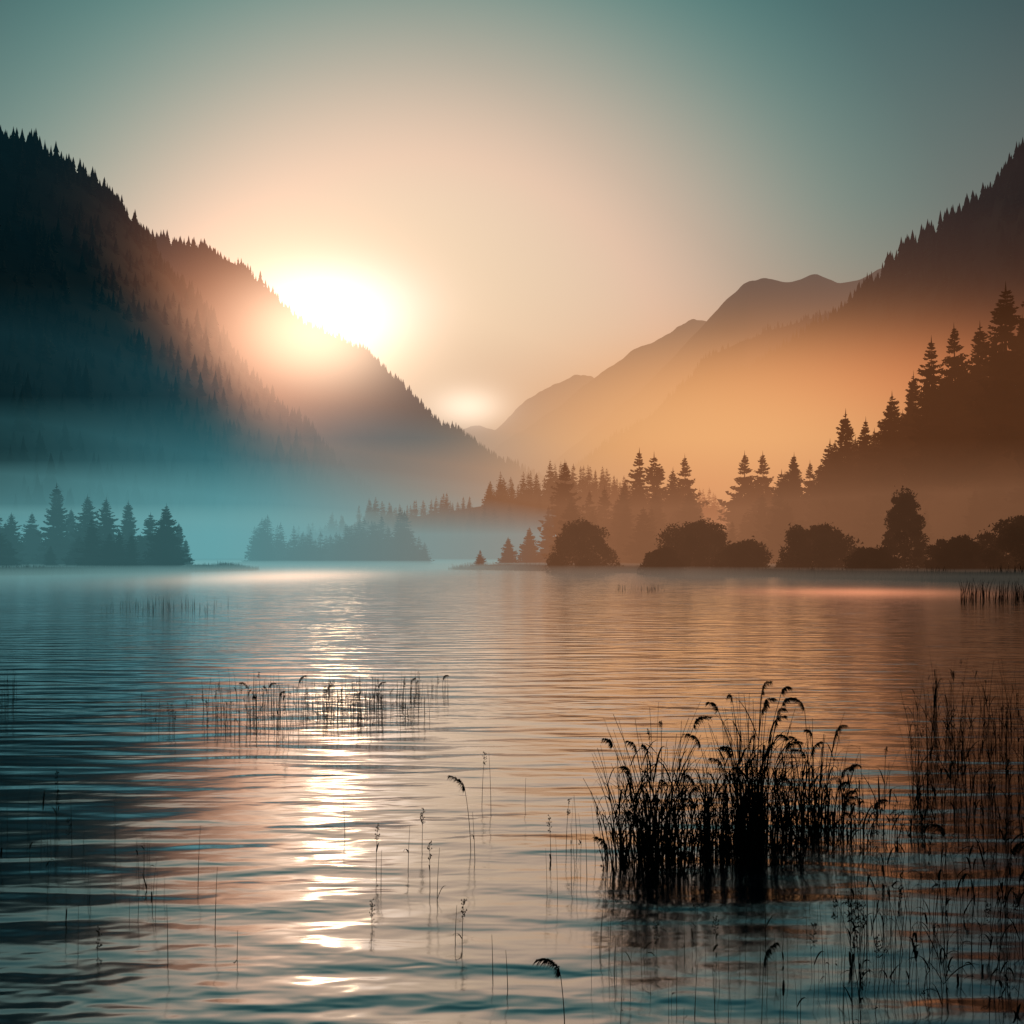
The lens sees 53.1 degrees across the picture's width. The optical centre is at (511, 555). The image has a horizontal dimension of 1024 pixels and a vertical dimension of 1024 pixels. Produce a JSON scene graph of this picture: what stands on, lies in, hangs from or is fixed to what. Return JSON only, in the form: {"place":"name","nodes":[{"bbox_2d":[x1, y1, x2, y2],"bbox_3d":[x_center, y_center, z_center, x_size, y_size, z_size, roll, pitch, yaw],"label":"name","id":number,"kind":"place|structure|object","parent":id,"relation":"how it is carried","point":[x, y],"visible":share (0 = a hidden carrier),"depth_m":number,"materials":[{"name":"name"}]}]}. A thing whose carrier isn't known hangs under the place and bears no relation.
{"place":"outdoors","nodes":[
{"label":"outdoors","id":0,"kind":"place"},
{"bbox_2d":[0,150,373,557],"bbox_3d":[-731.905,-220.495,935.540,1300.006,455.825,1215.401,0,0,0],"label":"forested mountain","id":1,"kind":"structure","parent":0,"point":[95,427],"depth_m":842.23,"materials":[{"name":"plant"}]},
{"bbox_2d":[0,125,408,555],"bbox_3d":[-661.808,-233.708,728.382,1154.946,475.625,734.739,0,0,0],"label":"mountain forest","id":2,"kind":"object","parent":1,"relation":"on","point":[200,497],"visible":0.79,"depth_m":876.46,"materials":[{"name":"green plant"}]},
{"bbox_2d":[158,245,534,515],"bbox_3d":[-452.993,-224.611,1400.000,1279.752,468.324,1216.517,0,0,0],"label":"forested mountain","id":3,"kind":"structure","parent":0,"point":[346,392],"depth_m":1316.18,"materials":[{"name":"brown plant"}]},
{"bbox_2d":[149,229,547,512],"bbox_3d":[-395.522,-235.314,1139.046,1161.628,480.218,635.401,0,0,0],"label":"mountain forest","id":4,"kind":"object","parent":3,"relation":"on","point":[456,432],"visible":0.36,"depth_m":1343.91,"materials":[{"name":"brown plant"}]},
{"bbox_2d":[317,494,619,558],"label":"wooded hill","id":5,"kind":"structure","parent":0,"point":[415,527],"depth_m":579.27,"materials":[{"name":"plant"}]},
{"bbox_2d":[0,561,1023,1023],"bbox_3d":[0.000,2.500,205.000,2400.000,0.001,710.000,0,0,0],"label":"lake water","id":6,"kind":"structure","parent":0,"point":[548,679],"depth_m":10.82,"materials":[{"name":"grey liquid"}]},
{"bbox_2d":[0,676,16,714],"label":"reed bed","id":7,"kind":"object","parent":6,"relation":"in","point":[1,699],"visible":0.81,"depth_m":17.18,"materials":[{"name":"plant"}]},
{"bbox_2d":[0,765,61,893],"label":"reed bed","id":8,"kind":"object","parent":6,"relation":"in","point":[46,824],"visible":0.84,"depth_m":8.63,"materials":[{"name":"black plant"}]},
{"bbox_2d":[65,818,164,951],"bbox_3d":[-2.949,2.385,7.609,0.677,0.532,2.459,0,0,-24],"label":"reed bed","id":9,"kind":"object","parent":6,"relation":"in","point":[121,879],"visible":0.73,"depth_m":7.43,"materials":[{"name":"black plant"}]},
{"bbox_2d":[110,598,214,612],"bbox_3d":[-16.920,2.277,49.166,7.222,0.746,8.310,0,0,0],"label":"reed bed","id":10,"kind":"object","parent":6,"relation":"in","point":[170,605],"visible":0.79,"depth_m":48.14,"materials":[{"name":"plant"}]},
{"bbox_2d":[141,690,230,731],"bbox_3d":[-4.885,2.362,15.577,1.276,0.619,3.064,0,0,-23],"label":"reed bed","id":11,"kind":"object","parent":6,"relation":"in","point":[172,710],"visible":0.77,"depth_m":15.68,"materials":[{"name":"grey plant"}]},
{"bbox_2d":[201,669,311,739],"bbox_3d":[-3.967,2.242,15.752,1.732,0.818,4.002,0,0,-12],"label":"reed bed","id":12,"kind":"object","parent":6,"relation":"in","point":[254,697],"visible":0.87,"depth_m":15.47,"materials":[{"name":"brown plant"}]},
{"bbox_2d":[70,752,586,1019],"bbox_3d":[-0.814,2.257,7.588,4.187,0.789,4.695,0,0,-27],"label":"reed bed","id":13,"kind":"object","parent":6,"relation":"in","point":[547,960],"visible":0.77,"depth_m":7.66,"materials":[{"name":"black plant"}]},
{"bbox_2d":[270,668,430,725],"bbox_3d":[-2.726,2.329,16.750,2.920,0.664,3.397,0,0,0],"label":"reed bed","id":14,"kind":"object","parent":6,"relation":"in","point":[343,700],"visible":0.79,"depth_m":16.43,"materials":[{"name":"brown plant"}]},
{"bbox_2d":[410,672,448,698],"bbox_3d":[-1.493,2.376,18.321,0.727,0.550,2.061,0,0,-3],"label":"reed bed","id":15,"kind":"object","parent":6,"relation":"in","point":[417,683],"visible":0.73,"depth_m":18.48,"materials":[{"name":"brown plant"}]},
{"bbox_2d":[546,797,677,902],"bbox_3d":[0.858,2.331,8.213,0.940,0.648,1.701,0,0,12],"label":"reed bed","id":16,"kind":"object","parent":6,"relation":"in","point":[605,846],"visible":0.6,"depth_m":7.83,"materials":[{"name":"black plant"}]},
{"bbox_2d":[583,702,729,879],"bbox_3d":[1.147,1.919,8.279,1.151,1.520,0.982,0,0,0],"label":"reed clump","id":17,"kind":"object","parent":6,"relation":"in","point":[649,847],"visible":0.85,"depth_m":8.20,"materials":[{"name":"black plant"}]},
{"bbox_2d":[637,755,768,874],"bbox_3d":[1.586,2.157,8.405,1.132,1.042,0.990,0,0,0],"label":"reed clump","id":18,"kind":"object","parent":6,"relation":"in","point":[706,839],"visible":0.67,"depth_m":8.29,"materials":[{"name":"black plant"}]},
{"bbox_2d":[591,856,902,1023],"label":"reed bed","id":19,"kind":"object","parent":6,"relation":"in","point":[775,945],"visible":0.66,"depth_m":6.13,"materials":[{"name":"black plant"}]},
{"bbox_2d":[681,681,823,865],"bbox_3d":[2.038,1.898,8.749,1.151,1.652,1.100,0,0,23],"label":"reed clump","id":20,"kind":"object","parent":6,"relation":"in","point":[752,793],"visible":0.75,"depth_m":8.60,"materials":[{"name":"black plant"}]},
{"bbox_2d":[765,697,862,843],"bbox_3d":[2.716,1.975,9.166,0.918,1.398,0.819,0,0,0],"label":"reed clump","id":21,"kind":"object","parent":6,"relation":"in","point":[814,812],"visible":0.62,"depth_m":9.14,"materials":[{"name":"black plant"}]},
{"bbox_2d":[790,744,951,858],"bbox_3d":[3.129,2.169,8.999,1.194,1.060,1.432,0,0,38],"label":"reed clump","id":22,"kind":"object","parent":6,"relation":"in","point":[867,813],"visible":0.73,"depth_m":8.99,"materials":[{"name":"black plant"}]},
{"bbox_2d":[831,769,1023,1021],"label":"reed bed","id":23,"kind":"object","parent":6,"relation":"in","point":[1020,846],"visible":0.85,"depth_m":6.49,"materials":[{"name":"black plant"}]},
{"bbox_2d":[894,646,1023,838],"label":"reed bed","id":24,"kind":"object","parent":6,"relation":"in","point":[952,762],"visible":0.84,"depth_m":10.76,"materials":[{"name":"black plant"}]},
{"bbox_2d":[959,578,1023,603],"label":"reed bed","id":25,"kind":"object","parent":6,"relation":"in","point":[1012,591],"visible":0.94,"depth_m":56.91,"materials":[{"name":"brown plant"}]},
{"bbox_2d":[0,558,1023,582],"bbox_3d":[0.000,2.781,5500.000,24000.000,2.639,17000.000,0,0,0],"label":"ground","id":26,"kind":"structure","parent":0,"point":[746,573],"depth_m":138.52,"materials":[{"name":"brown plant"}]},
{"bbox_2d":[0,513,29,565],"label":"conifer tree","id":27,"kind":"object","parent":26,"relation":"on","point":[12,529],"visible":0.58,"depth_m":176.22,"materials":[{"name":"green plant"}]},
{"bbox_2d":[18,514,43,564],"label":"conifer tree","id":28,"kind":"object","parent":26,"relation":"on","point":[31,539],"visible":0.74,"depth_m":183.72,"materials":[{"name":"green plant"}]},
{"bbox_2d":[30,483,74,565],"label":"conifer tree","id":29,"kind":"object","parent":26,"relation":"on","point":[58,541],"visible":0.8,"depth_m":178.61,"materials":[{"name":"green plant"}]},
{"bbox_2d":[63,510,79,553],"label":"conifer tree","id":30,"kind":"object","parent":26,"relation":"on","point":[71,523],"visible":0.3,"depth_m":185.90,"materials":[{"name":"green plant"}]},
{"bbox_2d":[65,493,99,557],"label":"conifer tree","id":31,"kind":"object","parent":26,"relation":"on","point":[86,518],"visible":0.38,"depth_m":176.92,"materials":[{"name":"green plant"}]},
{"bbox_2d":[0,519,180,570],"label":"spit forest","id":32,"kind":"object","parent":26,"relation":"on","point":[89,552],"visible":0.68,"depth_m":161.37,"materials":[{"name":"green plant"}]},
{"bbox_2d":[94,498,124,548],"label":"conifer tree","id":33,"kind":"object","parent":26,"relation":"on","point":[105,527],"visible":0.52,"depth_m":173.24,"materials":[{"name":"green plant"}]},
{"bbox_2d":[115,502,139,548],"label":"conifer tree","id":34,"kind":"object","parent":26,"relation":"on","point":[129,525],"visible":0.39,"depth_m":181.85,"materials":[{"name":"green plant"}]},
{"bbox_2d":[137,512,156,551],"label":"conifer tree","id":35,"kind":"object","parent":26,"relation":"on","point":[149,524],"visible":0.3,"depth_m":178.19,"materials":[{"name":"green plant"}]},
{"bbox_2d":[139,503,193,570],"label":"conifer tree","id":36,"kind":"object","parent":26,"relation":"on","point":[163,538],"visible":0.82,"depth_m":163.07,"materials":[{"name":"green plant"}]},
{"bbox_2d":[175,524,189,564],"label":"conifer tree","id":37,"kind":"object","parent":26,"relation":"on","point":[181,538],"visible":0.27,"depth_m":182.37,"materials":[{"name":"green plant"}]},
{"bbox_2d":[184,541,194,564],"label":"conifer tree","id":38,"kind":"object","parent":26,"relation":"on","point":[187,546],"visible":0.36,"depth_m":187.53,"materials":[{"name":"teal plant"}]},
{"bbox_2d":[242,507,434,563],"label":"distant forest","id":39,"kind":"object","parent":26,"relation":"on","point":[373,546],"visible":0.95,"depth_m":324.09,"materials":[{"name":"green plant"}]},
{"bbox_2d":[473,551,486,565],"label":"conifer tree","id":40,"kind":"object","parent":26,"relation":"on","point":[480,558],"visible":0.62,"depth_m":204.81,"materials":[{"name":"plant"}]},
{"bbox_2d":[495,538,519,563],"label":"conifer tree","id":41,"kind":"object","parent":26,"relation":"on","point":[508,555],"visible":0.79,"depth_m":224.47,"materials":[{"name":"plant"}]},
{"bbox_2d":[287,461,729,558],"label":"distant forest","id":42,"kind":"object","parent":26,"relation":"on","point":[529,498],"visible":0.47,"depth_m":571.62,"materials":[{"name":"plant"}]},
{"bbox_2d":[517,527,542,563],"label":"conifer tree","id":43,"kind":"object","parent":26,"relation":"on","point":[528,555],"visible":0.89,"depth_m":229.27,"materials":[{"name":"plant"}]},
{"bbox_2d":[536,504,553,560],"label":"conifer tree","id":44,"kind":"object","parent":26,"relation":"on","point":[548,518],"visible":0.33,"depth_m":237.67,"materials":[{"name":"plant"}]},
{"bbox_2d":[537,463,588,563],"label":"conifer tree","id":45,"kind":"object","parent":26,"relation":"on","point":[563,496],"visible":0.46,"depth_m":234.56,"materials":[{"name":"plant"}]},
{"bbox_2d":[542,517,623,572],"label":"bush","id":46,"kind":"object","parent":26,"relation":"on","point":[569,542],"visible":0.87,"depth_m":155.76,"materials":[{"name":"brown plant"}]},
{"bbox_2d":[581,492,604,555],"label":"conifer tree","id":47,"kind":"object","parent":26,"relation":"on","point":[589,508],"visible":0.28,"depth_m":239.42,"materials":[{"name":"plant"}]},
{"bbox_2d":[594,485,613,535],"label":"conifer tree","id":48,"kind":"object","parent":26,"relation":"on","point":[605,502],"visible":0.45,"depth_m":244.47,"materials":[{"name":"plant"}]},
{"bbox_2d":[614,483,637,527],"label":"conifer tree","id":49,"kind":"object","parent":26,"relation":"on","point":[625,486],"visible":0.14,"depth_m":249.58,"materials":[{"name":"plant"}]},
{"bbox_2d":[625,448,652,524],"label":"conifer tree","id":50,"kind":"object","parent":26,"relation":"on","point":[639,492],"visible":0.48,"depth_m":254.55,"materials":[{"name":"brown plant"}]},
{"bbox_2d":[541,487,768,563],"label":"distant forest","id":51,"kind":"object","parent":26,"relation":"on","point":[634,544],"visible":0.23,"depth_m":224.39,"materials":[{"name":"plant"}]},
{"bbox_2d":[642,456,667,519],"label":"conifer tree","id":52,"kind":"object","parent":26,"relation":"on","point":[654,481],"visible":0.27,"depth_m":256.98,"materials":[{"name":"brown plant"}]},
{"bbox_2d":[637,545,686,574],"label":"bush","id":53,"kind":"object","parent":26,"relation":"on","point":[659,561],"visible":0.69,"depth_m":138.59,"materials":[{"name":"brown plant"}]},
{"bbox_2d":[662,471,684,525],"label":"conifer tree","id":54,"kind":"object","parent":26,"relation":"on","point":[672,490],"visible":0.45,"depth_m":249.47,"materials":[{"name":"plant"}]},
{"bbox_2d":[666,458,709,515],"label":"conifer tree","id":55,"kind":"object","parent":26,"relation":"on","point":[685,483],"visible":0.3,"depth_m":261.82,"materials":[{"name":"brown plant"}]},
{"bbox_2d":[654,516,731,568],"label":"bush","id":56,"kind":"object","parent":26,"relation":"on","point":[689,545],"visible":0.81,"depth_m":142.24,"materials":[{"name":"brown plant"}]},
{"bbox_2d":[717,451,758,543],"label":"conifer tree","id":57,"kind":"object","parent":26,"relation":"on","point":[738,505],"visible":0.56,"depth_m":248.90,"materials":[{"name":"brown plant"}]},
{"bbox_2d":[707,536,773,568],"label":"bush","id":58,"kind":"object","parent":26,"relation":"on","point":[749,554],"visible":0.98,"depth_m":136.30,"materials":[{"name":"brown plant"}]},
{"bbox_2d":[735,453,776,529],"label":"conifer tree","id":59,"kind":"object","parent":26,"relation":"on","point":[764,489],"visible":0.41,"depth_m":247.64,"materials":[{"name":"brown plant"}]},
{"bbox_2d":[773,522,863,569],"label":"bush","id":60,"kind":"object","parent":26,"relation":"on","point":[823,546],"visible":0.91,"depth_m":129.80,"materials":[{"name":"brown plant"}]},
{"bbox_2d":[842,545,903,570],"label":"bush","id":61,"kind":"object","parent":26,"relation":"on","point":[873,559],"visible":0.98,"depth_m":120.60,"materials":[{"name":"brown plant"}]},
{"bbox_2d":[881,486,929,569],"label":"broadleaf tree","id":62,"kind":"object","parent":26,"relation":"on","point":[905,517],"visible":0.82,"depth_m":122.90,"materials":[{"name":"brown plant"}]},
{"bbox_2d":[923,534,991,570],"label":"bush","id":63,"kind":"object","parent":26,"relation":"on","point":[959,553],"visible":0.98,"depth_m":116.35,"materials":[{"name":"brown plant"}]},
{"bbox_2d":[973,515,1023,570],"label":"bush","id":64,"kind":"object","parent":26,"relation":"on","point":[1010,539],"visible":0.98,"depth_m":115.02,"materials":[{"name":"brown plant"}]},
{"bbox_2d":[0,0,1023,429],"label":"sky","id":65,"kind":"structure","parent":0,"point":[505,202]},
{"bbox_2d":[463,375,593,452],"bbox_3d":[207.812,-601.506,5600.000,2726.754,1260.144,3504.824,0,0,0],"label":"distant mountain","id":66,"kind":"structure","parent":0,"point":[527,413],"depth_m":5533.02,"materials":[{"name":"brown stone"}]},
{"bbox_2d":[490,319,705,474],"bbox_3d":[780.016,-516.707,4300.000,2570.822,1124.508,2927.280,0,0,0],"label":"distant mountain","id":67,"kind":"structure","parent":0,"point":[576,417],"depth_m":4166.44,"materials":[{"name":"brown stone"}]},
{"bbox_2d":[540,268,881,478],"bbox_3d":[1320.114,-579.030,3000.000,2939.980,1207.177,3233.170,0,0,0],"label":"distant mountain","id":68,"kind":"structure","parent":0,"point":[749,310],"depth_m":2925.44,"materials":[{"name":"brown stone"}]},
{"bbox_2d":[600,314,828,449],"bbox_3d":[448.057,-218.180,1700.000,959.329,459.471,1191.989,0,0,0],"label":"forested mountain","id":69,"kind":"structure","parent":0,"point":[743,356],"depth_m":1678.76,"materials":[{"name":"brown plant"}]},
{"bbox_2d":[570,306,842,471],"bbox_3d":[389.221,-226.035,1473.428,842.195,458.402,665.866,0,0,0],"label":"mountain forest","id":70,"kind":"object","parent":69,"relation":"on","point":[700,369],"visible":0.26,"depth_m":1699.24,"materials":[{"name":"orange plant"}]},
{"bbox_2d":[578,160,1023,502],"bbox_3d":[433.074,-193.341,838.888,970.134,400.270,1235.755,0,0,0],"label":"forested mountain","id":71,"kind":"structure","parent":0,"point":[971,318],"depth_m":879.40,"materials":[{"name":"brown plant"}]},
{"bbox_2d":[532,137,1023,520],"bbox_3d":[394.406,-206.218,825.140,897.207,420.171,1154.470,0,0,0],"label":"mountain forest","id":72,"kind":"object","parent":71,"relation":"on","point":[902,267],"visible":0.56,"depth_m":930.78,"materials":[{"name":"brown plant"}]},
{"bbox_2d":[887,470,1023,563],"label":"wooded hill","id":73,"kind":"structure","parent":0,"point":[947,526],"depth_m":182.75,"materials":[{"name":"plant"}]},
{"bbox_2d":[794,443,839,530],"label":"conifer tree","id":74,"kind":"object","parent":73,"relation":"on","point":[817,495],"visible":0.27,"depth_m":204.39,"materials":[{"name":"brown plant"}]},
{"bbox_2d":[815,409,862,529],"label":"conifer tree","id":75,"kind":"object","parent":73,"relation":"on","point":[844,462],"visible":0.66,"depth_m":199.23,"materials":[{"name":"brown plant"}]},
{"bbox_2d":[845,419,881,523],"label":"conifer tree","id":76,"kind":"object","parent":73,"relation":"on","point":[860,487],"visible":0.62,"depth_m":195.32,"materials":[{"name":"brown plant"}]},
{"bbox_2d":[755,323,1023,564],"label":"hillside forest","id":77,"kind":"object","parent":73,"relation":"on","point":[790,507],"visible":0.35,"depth_m":190.31,"materials":[{"name":"brown plant"}]},
{"bbox_2d":[860,396,933,513],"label":"conifer tree","id":78,"kind":"object","parent":73,"relation":"on","point":[880,478],"visible":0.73,"depth_m":188.73,"materials":[{"name":"brown plant"}]},
{"bbox_2d":[882,370,940,501],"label":"conifer tree","id":79,"kind":"object","parent":73,"relation":"on","point":[911,403],"visible":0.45,"depth_m":187.26,"materials":[{"name":"brown plant"}]},
{"bbox_2d":[898,337,974,490],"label":"conifer tree","id":80,"kind":"object","parent":73,"relation":"on","point":[918,466],"visible":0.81,"depth_m":178.91,"materials":[{"name":"brown plant"}]},
{"bbox_2d":[913,327,1002,487],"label":"conifer tree","id":81,"kind":"object","parent":73,"relation":"on","point":[949,393],"visible":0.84,"depth_m":176.35,"materials":[{"name":"brown plant"}]},
{"bbox_2d":[939,281,1023,468],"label":"conifer tree","id":82,"kind":"object","parent":73,"relation":"on","point":[999,408],"visible":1,"depth_m":168.55,"materials":[{"name":"brown plant"}]},
{"bbox_2d":[951,324,1013,463],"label":"conifer tree","id":83,"kind":"object","parent":73,"relation":"on","point":[975,370],"visible":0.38,"depth_m":175.33,"materials":[{"name":"brown plant"}]},
{"bbox_2d":[1017,302,1023,418],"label":"conifer tree","id":84,"kind":"object","parent":73,"relation":"on","point":[1020,332],"visible":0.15,"depth_m":170.57,"materials":[{"name":"brown plant"}]}
]}

